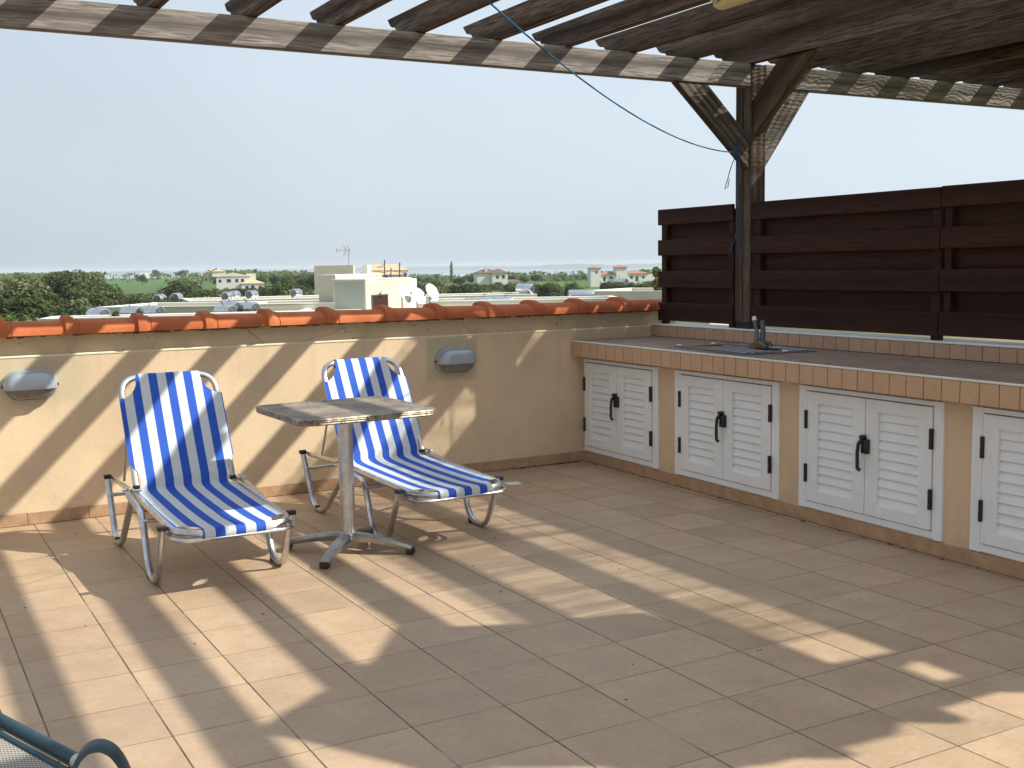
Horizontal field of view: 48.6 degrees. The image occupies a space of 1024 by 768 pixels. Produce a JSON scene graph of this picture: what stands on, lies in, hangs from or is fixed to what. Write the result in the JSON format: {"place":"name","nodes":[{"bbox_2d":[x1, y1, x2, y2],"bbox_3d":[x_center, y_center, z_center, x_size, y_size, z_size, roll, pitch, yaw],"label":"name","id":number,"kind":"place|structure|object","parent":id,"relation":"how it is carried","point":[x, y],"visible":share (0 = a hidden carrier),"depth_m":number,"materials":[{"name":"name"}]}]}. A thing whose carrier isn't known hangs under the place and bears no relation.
{"place":"outdoors","nodes":[
{"label":"outdoors","id":0,"kind":"place"},
{"bbox_2d":[103,278,271,289],"bbox_3d":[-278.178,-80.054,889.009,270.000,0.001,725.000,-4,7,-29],"label":"crop field","id":1,"kind":"structure","parent":0,"point":[154,284],"depth_m":736.49,"materials":[{"name":"plant"}]},
{"bbox_2d":[134,274,148,285],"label":"tree","id":2,"kind":"object","parent":1,"relation":"on","point":[142,278],"visible":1,"depth_m":681.90,"materials":[{"name":"green plant"}]},
{"bbox_2d":[40,309,361,320],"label":"flat roof building","id":3,"kind":"structure","parent":0,"point":[53,318],"depth_m":44.73,"materials":[{"name":"white paint"}]},
{"bbox_2d":[86,304,110,314],"bbox_3d":[-16.724,-2.695,45.915,1.100,1.048,0.600,4,8,38],"label":"water tank","id":4,"kind":"object","parent":3,"relation":"on","point":[97,311],"visible":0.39,"depth_m":45.63,"materials":[{"name":"silver metal"}]},
{"bbox_2d":[120,303,141,313],"bbox_3d":[-16.017,-2.917,47.908,1.100,1.048,0.600,3,7,33],"label":"water tank","id":5,"kind":"object","parent":3,"relation":"on","point":[129,309],"visible":0.49,"depth_m":47.63,"materials":[{"name":"silver metal"}]},
{"bbox_2d":[139,302,165,313],"bbox_3d":[-15.059,-2.902,47.529,1.100,1.068,0.620,3,7,33],"label":"water tank","id":6,"kind":"object","parent":3,"relation":"on","point":[152,309],"visible":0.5,"depth_m":47.26,"materials":[{"name":"silver metal"}]},
{"bbox_2d":[213,301,237,311],"bbox_3d":[-12.406,-3.052,49.130,1.100,1.048,0.600,4,8,38],"label":"water tank","id":7,"kind":"object","parent":3,"relation":"on","point":[225,308],"visible":0.53,"depth_m":48.83,"materials":[{"name":"silver metal"}]},
{"bbox_2d":[221,298,239,311],"bbox_3d":[-12.419,-3.271,50.255,1.000,1.048,0.600,4,8,38],"label":"water tank","id":8,"kind":"object","parent":3,"relation":"on","point":[234,303],"visible":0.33,"depth_m":49.97,"materials":[{"name":"silver metal"}]},
{"bbox_2d":[239,299,260,311],"bbox_3d":[-11.601,-3.230,50.030,1.100,1.048,0.600,4,8,38],"label":"water tank","id":9,"kind":"object","parent":3,"relation":"on","point":[245,306],"visible":0.59,"depth_m":49.71,"materials":[{"name":"silver metal"}]},
{"bbox_2d":[212,269,264,289],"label":"house","id":10,"kind":"structure","parent":0,"point":[232,280],"depth_m":479.30,"materials":[{"name":"paint"}]},
{"bbox_2d":[182,295,318,301],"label":"flat roof building","id":11,"kind":"structure","parent":0,"point":[275,298],"depth_m":67.77,"materials":[{"name":"white paint"}]},
{"bbox_2d":[170,290,182,301],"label":"water tank","id":12,"kind":"object","parent":11,"relation":"on","point":[176,297],"visible":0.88,"depth_m":64.05,"materials":[{"name":"silver metal"}]},
{"bbox_2d":[221,289,233,299],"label":"water tank","id":13,"kind":"object","parent":11,"relation":"on","point":[228,295],"visible":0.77,"depth_m":64.56,"materials":[{"name":"silver metal"}]},
{"bbox_2d":[245,288,258,298],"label":"water tank","id":14,"kind":"object","parent":11,"relation":"on","point":[251,294],"visible":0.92,"depth_m":65.73,"materials":[{"name":"silver metal"}]},
{"bbox_2d":[290,286,302,297],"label":"water tank","id":15,"kind":"object","parent":11,"relation":"on","point":[296,293],"visible":0.88,"depth_m":67.48,"materials":[{"name":"silver metal"}]},
{"bbox_2d":[314,265,355,294],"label":"rooftop hut","id":16,"kind":"object","parent":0,"point":[330,269],"visible":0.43,"depth_m":76.31,"materials":[{"name":"paint"}]},
{"bbox_2d":[102,263,661,276],"bbox_3d":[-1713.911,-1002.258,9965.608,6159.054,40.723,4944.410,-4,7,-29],"label":"coast","id":17,"kind":"structure","parent":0,"point":[547,266],"depth_m":9345.09},
{"bbox_2d":[106,267,661,278],"bbox_3d":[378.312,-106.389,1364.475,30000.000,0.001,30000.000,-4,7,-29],"label":"sea","id":18,"kind":"structure","parent":0,"point":[469,272],"depth_m":7134.20,"materials":[{"name":"blue liquid"}]},
{"bbox_2d":[361,263,408,277],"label":"house","id":19,"kind":"structure","parent":0,"point":[394,267],"depth_m":425.81,"materials":[{"name":"paint"}]},
{"bbox_2d":[417,292,536,302],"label":"flat roof building","id":20,"kind":"structure","parent":0,"point":[465,295],"depth_m":65.81,"materials":[{"name":"white paint"}]},
{"bbox_2d":[515,281,534,293],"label":"water tank","id":21,"kind":"object","parent":20,"relation":"on","point":[522,288],"visible":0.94,"depth_m":66.49,"materials":[{"name":"silver metal"}]},
{"bbox_2d":[0,461,1023,767],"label":"terrace floor","id":22,"kind":"structure","parent":0,"point":[666,611],"depth_m":4.38,"materials":[{"name":"tile"}]},
{"bbox_2d":[0,710,130,767],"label":"garden armchair","id":23,"kind":"object","parent":22,"relation":"on","point":[15,753],"visible":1,"depth_m":2.06,"materials":[{"name":"metal"}]},
{"bbox_2d":[103,370,295,583],"bbox_3d":[-1.585,0.427,5.679,0.636,0.898,1.510,-4,7,-29],"label":"sun lounger","id":24,"kind":"object","parent":22,"relation":"on","point":[178,449],"visible":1,"depth_m":5.87,"materials":[{"name":"fabric"}]},
{"bbox_2d":[0,297,677,528],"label":"parapet wall","id":25,"kind":"structure","parent":22,"relation":"on","point":[512,398],"depth_m":7.21,"materials":[{"name":"beige paint"}]},
{"bbox_2d":[1,369,58,401],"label":"wall lamp","id":26,"kind":"object","parent":25,"relation":"attached to","point":[29,385],"visible":1,"depth_m":6.38,"materials":[{"name":"grey metal"}]},
{"bbox_2d":[435,347,476,373],"bbox_3d":[-0.372,-0.158,7.718,0.306,0.178,0.107,-4,7,-29],"label":"wall lamp","id":27,"kind":"object","parent":25,"relation":"attached to","point":[455,360],"visible":1,"depth_m":7.68,"materials":[{"name":"grey metal"}]},
{"bbox_2d":[256,396,435,568],"bbox_3d":[-0.839,0.483,5.752,0.722,0.740,0.722,-4,7,-31],"label":"pedestal table","id":28,"kind":"object","parent":22,"relation":"on","point":[344,414],"visible":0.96,"depth_m":5.71,"materials":[{"name":"metal"}]},
{"bbox_2d":[299,357,506,536],"bbox_3d":[-0.632,0.333,6.426,0.636,0.898,1.510,-5,7,-32],"label":"sun lounger","id":29,"kind":"object","parent":22,"relation":"on","point":[398,458],"visible":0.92,"depth_m":6.59,"materials":[{"name":"fabric"}]},
{"bbox_2d":[24,461,988,699],"bbox_3d":[-0.253,0.857,5.664,3.986,0.006,3.952,-4,7,-29],"label":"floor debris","id":30,"kind":"object","parent":22,"relation":"on","point":[643,477],"visible":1,"depth_m":7.28,"materials":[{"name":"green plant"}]},
{"bbox_2d":[0,0,1023,328],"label":"pergola","id":31,"kind":"object","parent":22,"relation":"on","point":[938,48],"visible":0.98,"depth_m":6.72,"materials":[{"name":"brown wood"}]},
{"bbox_2d":[486,0,747,262],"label":"blue rope","id":32,"kind":"object","parent":31,"relation":"hanging from","point":[735,152],"visible":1,"depth_m":5.81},
{"bbox_2d":[710,0,753,9],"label":"strip light","id":33,"kind":"object","parent":31,"relation":"attached to","point":[722,4],"visible":1,"depth_m":5.50,"materials":[{"name":"metal"}]},
{"bbox_2d":[571,336,1023,579],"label":"outdoor counter","id":34,"kind":"object","parent":22,"relation":"on","point":[925,455],"visible":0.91,"depth_m":6.10,"materials":[{"name":"paint"}]},
{"bbox_2d":[583,362,618,452],"bbox_3d":[0.632,0.164,8.066,0.084,0.607,0.461,-4,7,-28],"label":"door leaf","id":35,"kind":"structure","parent":34,"relation":"in","point":[600,380],"depth_m":8.10,"materials":[{"name":"white plastic"}]},
{"bbox_2d":[616,366,651,460],"bbox_3d":[0.837,0.197,7.719,0.053,0.607,0.421,-4,7,-28],"label":"door leaf","id":36,"kind":"structure","parent":34,"relation":"in","point":[634,385],"depth_m":7.73,"materials":[{"name":"white plastic"}]},
{"bbox_2d":[678,374,725,478],"bbox_3d":[1.179,0.262,7.057,0.084,0.607,0.475,-4,7,-28],"label":"door leaf","id":37,"kind":"structure","parent":34,"relation":"in","point":[700,399],"depth_m":7.08,"materials":[{"name":"white plastic"}]},
{"bbox_2d":[675,342,815,354],"bbox_3d":[1.445,-0.225,7.114,0.520,0.023,0.810,-3,6,-20],"label":"kitchen sink","id":38,"kind":"object","parent":34,"relation":"on","point":[745,350],"visible":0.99,"depth_m":6.93,"materials":[{"name":"metal"}]},
{"bbox_2d":[748,316,772,349],"bbox_3d":[1.523,-0.316,7.003,0.114,0.202,0.195,-2,6,-12],"label":"broken tap","id":39,"kind":"object","parent":38,"relation":"on","point":[761,343],"visible":0.98,"depth_m":7.01,"materials":[{"name":"metal"}]},
{"bbox_2d":[723,380,771,490],"bbox_3d":[1.391,0.297,6.697,0.053,0.607,0.436,-4,7,-28],"label":"door leaf","id":40,"kind":"structure","parent":34,"relation":"in","point":[747,407],"depth_m":6.70,"materials":[{"name":"white plastic"}]},
{"bbox_2d":[803,391,869,513],"bbox_3d":[1.726,0.360,6.048,0.083,0.607,0.478,-4,7,-28],"label":"door leaf","id":41,"kind":"structure","parent":34,"relation":"in","point":[837,446],"depth_m":6.07,"materials":[{"name":"white plastic"}]},
{"bbox_2d":[864,398,933,530],"bbox_3d":[1.940,0.395,5.685,0.053,0.607,0.438,-4,7,-28],"label":"door leaf","id":42,"kind":"structure","parent":34,"relation":"in","point":[899,463],"depth_m":5.68,"materials":[{"name":"white plastic"}]},
{"bbox_2d":[978,413,1023,553],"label":"door leaf","id":43,"kind":"structure","parent":34,"relation":"in","point":[1001,506],"depth_m":5.15,"materials":[{"name":"white plastic"}]},
{"bbox_2d":[651,322,1023,364],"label":"parapet","id":44,"kind":"structure","parent":22,"relation":"on","point":[981,351],"depth_m":6.76,"materials":[{"name":"tile"}]},
{"bbox_2d":[658,204,735,327],"bbox_3d":[1.333,-0.843,8.143,0.078,0.844,0.850,-4,7,-29],"label":"slat fence","id":45,"kind":"object","parent":44,"relation":"on","point":[696,278],"visible":0.92,"depth_m":8.12,"materials":[{"name":"wood"}]},
{"bbox_2d":[751,187,945,339],"bbox_3d":[2.009,-0.728,6.949,0.078,0.844,1.545,-4,7,-29],"label":"slat fence","id":46,"kind":"object","parent":44,"relation":"on","point":[873,262],"visible":0.91,"depth_m":6.84,"materials":[{"name":"wood"}]},
{"bbox_2d":[938,179,1023,339],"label":"slat fence","id":47,"kind":"object","parent":44,"relation":"on","point":[981,283],"visible":1,"depth_m":6.03,"materials":[{"name":"wood"}]},
{"bbox_2d":[0,0,1023,274],"label":"sky","id":48,"kind":"structure","parent":0,"point":[117,154],"materials":[{"name":"blue"}]},
{"bbox_2d":[454,281,626,292],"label":"crop field","id":49,"kind":"structure","parent":0,"point":[584,284],"depth_m":532.38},
{"bbox_2d":[451,276,465,284],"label":"pine tree","id":50,"kind":"object","parent":49,"relation":"on","point":[458,280],"visible":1,"depth_m":459.42,"materials":[{"name":"green plant"}]},
{"bbox_2d":[474,267,521,285],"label":"house","id":51,"kind":"structure","parent":49,"relation":"on","point":[485,275],"depth_m":438.13,"materials":[{"name":"paint"}]},
{"bbox_2d":[101,277,1023,342],"bbox_3d":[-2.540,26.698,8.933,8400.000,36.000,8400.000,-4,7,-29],"label":"ground","id":52,"kind":"structure","parent":0,"point":[129,292],"depth_m":148.80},
{"bbox_2d":[0,314,23,320],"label":"pine tree","id":53,"kind":"object","parent":52,"relation":"on","point":[5,316],"visible":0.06,"depth_m":84.25,"materials":[{"name":"green plant"}]},
{"bbox_2d":[1,278,53,301],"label":"olive tree","id":54,"kind":"object","parent":52,"relation":"on","point":[15,288],"visible":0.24,"depth_m":144.62,"materials":[{"name":"green plant"}]},
{"bbox_2d":[0,290,55,320],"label":"umbrella pine","id":55,"kind":"object","parent":52,"relation":"on","point":[27,303],"visible":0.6,"depth_m":95.46,"materials":[{"name":"green plant"}]},
{"bbox_2d":[19,314,39,320],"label":"olive tree","id":56,"kind":"object","parent":52,"relation":"on","point":[26,316],"depth_m":78.38,"materials":[{"name":"green plant"}]},
{"bbox_2d":[5,276,72,287],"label":"umbrella pine","id":57,"kind":"object","parent":52,"relation":"on","point":[36,281],"visible":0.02,"depth_m":172.04,"materials":[{"name":"green plant"}]},
{"bbox_2d":[35,271,89,296],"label":"olive tree","id":58,"kind":"object","parent":52,"relation":"on","point":[57,282],"visible":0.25,"depth_m":158.15,"materials":[{"name":"green plant"}]},
{"bbox_2d":[47,285,87,308],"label":"umbrella pine","id":59,"kind":"object","parent":52,"relation":"on","point":[69,292],"visible":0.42,"depth_m":151.30,"materials":[{"name":"green plant"}]},
{"bbox_2d":[43,296,91,315],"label":"olive tree","id":60,"kind":"object","parent":52,"relation":"on","point":[74,304],"visible":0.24,"depth_m":127.75,"materials":[{"name":"green plant"}]},
{"bbox_2d":[61,309,84,315],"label":"pine tree","id":61,"kind":"object","parent":52,"relation":"on","point":[71,312],"visible":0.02,"depth_m":111.14,"materials":[{"name":"green plant"}]},
{"bbox_2d":[54,270,103,284],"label":"umbrella pine","id":62,"kind":"object","parent":52,"relation":"on","point":[64,271],"visible":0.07,"depth_m":282.25,"materials":[{"name":"green plant"}]},
{"bbox_2d":[61,269,107,290],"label":"olive tree","id":63,"kind":"object","parent":52,"relation":"on","point":[89,279],"visible":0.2,"depth_m":228.46,"materials":[{"name":"green plant"}]},
{"bbox_2d":[68,289,108,307],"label":"pine tree","id":64,"kind":"object","parent":52,"relation":"on","point":[102,299],"visible":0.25,"depth_m":146.39,"materials":[{"name":"green plant"}]},
{"bbox_2d":[91,284,123,300],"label":"pine tree","id":65,"kind":"object","parent":52,"relation":"on","point":[112,294],"visible":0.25,"depth_m":181.45,"materials":[{"name":"green plant"}]},
{"bbox_2d":[122,294,152,304],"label":"olive tree","id":66,"kind":"object","parent":52,"relation":"on","point":[133,300],"visible":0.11,"depth_m":174.46,"materials":[{"name":"green plant"}]},
{"bbox_2d":[0,268,313,283],"bbox_3d":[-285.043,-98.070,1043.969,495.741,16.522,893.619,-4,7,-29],"label":"woodland","id":67,"kind":"object","parent":52,"relation":"on","point":[191,276],"visible":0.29,"depth_m":687.67,"materials":[{"name":"green plant"}]},
{"bbox_2d":[156,280,201,296],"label":"olive tree","id":68,"kind":"object","parent":52,"relation":"on","point":[173,286],"visible":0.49,"depth_m":232.59,"materials":[{"name":"green plant"}]},
{"bbox_2d":[94,301,267,314],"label":"flat roof building","id":69,"kind":"structure","parent":52,"relation":"on","point":[182,307],"depth_m":54.61,"materials":[{"name":"white paint"}]},
{"bbox_2d":[153,292,166,302],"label":"water tank","id":70,"kind":"object","parent":69,"relation":"on","point":[160,297],"visible":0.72,"depth_m":62.92,"materials":[{"name":"silver metal"}]},
{"bbox_2d":[183,291,220,297],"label":"umbrella pine","id":71,"kind":"object","parent":52,"relation":"on","point":[188,294],"visible":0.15,"depth_m":183.84,"materials":[{"name":"green plant"}]},
{"bbox_2d":[197,289,227,297],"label":"olive tree","id":72,"kind":"object","parent":52,"relation":"on","point":[214,293],"depth_m":121.01,"materials":[{"name":"green plant"}]},
{"bbox_2d":[268,275,279,285],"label":"pine tree","id":73,"kind":"object","parent":52,"relation":"on","point":[273,280],"visible":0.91,"depth_m":457.79,"materials":[{"name":"green plant"}]},
{"bbox_2d":[258,282,298,295],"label":"pine tree","id":74,"kind":"object","parent":52,"relation":"on","point":[280,288],"visible":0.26,"depth_m":197.34,"materials":[{"name":"green plant"}]},
{"bbox_2d":[237,300,335,310],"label":"flat roof building","id":75,"kind":"structure","parent":52,"relation":"on","point":[290,305],"depth_m":56.60,"materials":[{"name":"white paint"}]},
{"bbox_2d":[270,281,308,295],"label":"olive tree","id":76,"kind":"object","parent":52,"relation":"on","point":[301,287],"visible":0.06,"depth_m":212.67,"materials":[{"name":"green plant"}]},
{"bbox_2d":[281,275,298,283],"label":"umbrella pine","id":77,"kind":"object","parent":52,"relation":"on","point":[286,279],"visible":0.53,"depth_m":301.10,"materials":[{"name":"green plant"}]},
{"bbox_2d":[32,273,555,277],"bbox_3d":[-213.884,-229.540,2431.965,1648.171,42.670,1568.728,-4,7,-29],"label":"town","id":78,"kind":"object","parent":52,"relation":"on","point":[148,275],"visible":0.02,"depth_m":1755.30},
{"bbox_2d":[277,290,314,295],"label":"olive tree","id":79,"kind":"object","parent":52,"relation":"on","point":[286,293],"visible":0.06,"depth_m":174.34,"materials":[{"name":"green plant"}]},
{"bbox_2d":[287,275,314,290],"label":"umbrella pine","id":80,"kind":"object","parent":52,"relation":"on","point":[308,282],"visible":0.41,"depth_m":246.82,"materials":[{"name":"green plant"}]},
{"bbox_2d":[302,303,425,309],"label":"flat roof building","id":81,"kind":"structure","parent":52,"relation":"on","point":[419,305],"depth_m":61.92,"materials":[{"name":"white paint"}]},
{"bbox_2d":[318,260,416,309],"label":"stair block","id":82,"kind":"structure","parent":81,"relation":"on","point":[366,289],"depth_m":57.31,"materials":[{"name":"white paint"}]},
{"bbox_2d":[373,295,386,306],"bbox_3d":[-6.670,-4.024,57.337,0.032,0.860,1.460,2,7,24],"label":"door","id":83,"kind":"structure","parent":82,"relation":"in","point":[377,300],"depth_m":57.29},
{"bbox_2d":[399,285,411,307],"bbox_3d":[-5.362,-4.240,56.971,0.805,1.486,0.678,-4,7,-28],"label":"satellite dish","id":84,"kind":"object","parent":81,"relation":"attached to","point":[405,294],"visible":0.94,"depth_m":57.04,"materials":[{"name":"grey metal"}]},
{"bbox_2d":[412,288,425,307],"bbox_3d":[-4.658,-4.119,56.979,0.710,1.442,0.654,-2,6,-6],"label":"satellite dish","id":85,"kind":"object","parent":81,"relation":"on","point":[419,295],"visible":0.97,"depth_m":57.00,"materials":[{"name":"grey metal"}]},
{"bbox_2d":[426,283,438,302],"bbox_3d":[-4.063,-4.421,57.994,0.686,1.431,0.647,-2,6,-9],"label":"satellite dish","id":86,"kind":"object","parent":81,"relation":"on","point":[432,291],"visible":0.97,"depth_m":58.04,"materials":[{"name":"grey metal"}]},
{"bbox_2d":[417,281,430,293],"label":"olive tree","id":87,"kind":"object","parent":52,"relation":"on","point":[420,284],"visible":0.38,"depth_m":286.48,"materials":[{"name":"green plant"}]},
{"bbox_2d":[429,279,447,288],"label":"pine tree","id":88,"kind":"object","parent":52,"relation":"on","point":[436,282],"visible":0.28,"depth_m":300.30,"materials":[{"name":"green plant"}]},
{"bbox_2d":[427,285,449,293],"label":"olive tree","id":89,"kind":"object","parent":52,"relation":"on","point":[441,289],"visible":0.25,"depth_m":222.37,"materials":[{"name":"green plant"}]},
{"bbox_2d":[449,285,476,293],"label":"umbrella pine","id":90,"kind":"object","parent":52,"relation":"on","point":[460,289],"visible":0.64,"depth_m":210.56,"materials":[{"name":"green plant"}]},
{"bbox_2d":[472,284,491,292],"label":"pine tree","id":91,"kind":"object","parent":52,"relation":"on","point":[482,288],"visible":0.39,"depth_m":232.34,"materials":[{"name":"green plant"}]},
{"bbox_2d":[483,283,500,290],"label":"umbrella pine","id":92,"kind":"object","parent":52,"relation":"on","point":[494,287],"visible":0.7,"depth_m":298.81,"materials":[{"name":"green plant"}]},
{"bbox_2d":[360,269,661,283],"bbox_3d":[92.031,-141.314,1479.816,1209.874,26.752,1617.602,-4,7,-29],"label":"woodland","id":93,"kind":"object","parent":52,"relation":"on","point":[564,276],"visible":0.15,"depth_m":625.35,"materials":[{"name":"plant"}]},
{"bbox_2d":[506,283,518,291],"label":"umbrella pine","id":94,"kind":"object","parent":52,"relation":"on","point":[511,287],"visible":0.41,"depth_m":264.85,"materials":[{"name":"green plant"}]},
{"bbox_2d":[430,296,616,305],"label":"flat roof building","id":95,"kind":"structure","parent":52,"relation":"on","point":[460,301],"depth_m":56.21,"materials":[{"name":"white paint"}]},
{"bbox_2d":[465,294,491,299],"bbox_3d":[-1.679,-4.013,56.719,1.400,0.968,0.543,-1,6,-5],"label":"water tank","id":96,"kind":"object","parent":95,"relation":"on","point":[478,298],"visible":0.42,"depth_m":56.52,"materials":[{"name":"silver metal"}]},
{"bbox_2d":[491,294,512,299],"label":"water tank","id":97,"kind":"object","parent":95,"relation":"on","point":[505,297],"visible":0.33,"depth_m":56.71,"materials":[{"name":"silver metal"}]},
{"bbox_2d":[567,287,594,295],"bbox_3d":[3.757,-4.764,61.682,1.500,1.008,0.560,-1,6,-5],"label":"water tank","id":98,"kind":"object","parent":95,"relation":"on","point":[589,292],"visible":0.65,"depth_m":61.43,"materials":[{"name":"silver metal"}]},
{"bbox_2d":[514,284,553,295],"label":"umbrella pine","id":99,"kind":"object","parent":52,"relation":"on","point":[548,289],"visible":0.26,"depth_m":219.69,"materials":[{"name":"green plant"}]},
{"bbox_2d":[445,280,644,292],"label":"undergrowth","id":100,"kind":"object","parent":52,"relation":"on","point":[494,291],"visible":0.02,"depth_m":394.05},
{"bbox_2d":[537,282,563,296],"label":"pine tree","id":101,"kind":"object","parent":52,"relation":"on","point":[556,292],"visible":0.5,"depth_m":244.99,"materials":[{"name":"green plant"}]},
{"bbox_2d":[558,283,577,295],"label":"pine tree","id":102,"kind":"object","parent":52,"relation":"on","point":[569,287],"visible":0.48,"depth_m":265.39,"materials":[{"name":"green plant"}]},
{"bbox_2d":[600,283,624,288],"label":"umbrella pine","id":103,"kind":"object","parent":52,"relation":"on","point":[606,286],"visible":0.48,"depth_m":255.58,"materials":[{"name":"green plant"}]},
{"bbox_2d":[652,266,661,290],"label":"cypress","id":104,"kind":"object","parent":52,"relation":"on","point":[655,270],"visible":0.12,"depth_m":73.69,"materials":[{"name":"green plant"}]},
{"bbox_2d":[588,265,654,286],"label":"house","id":105,"kind":"structure","parent":0,"point":[596,275],"depth_m":448.03,"materials":[{"name":"paint"}]},
{"bbox_2d":[594,288,728,324],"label":"flat roof building","id":106,"kind":"structure","parent":0,"point":[636,293],"depth_m":69.57,"materials":[{"name":"white paint"}]},
{"bbox_2d":[614,276,628,288],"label":"water tank","id":107,"kind":"object","parent":106,"relation":"on","point":[619,281],"visible":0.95,"depth_m":82.32,"materials":[{"name":"silver metal"}]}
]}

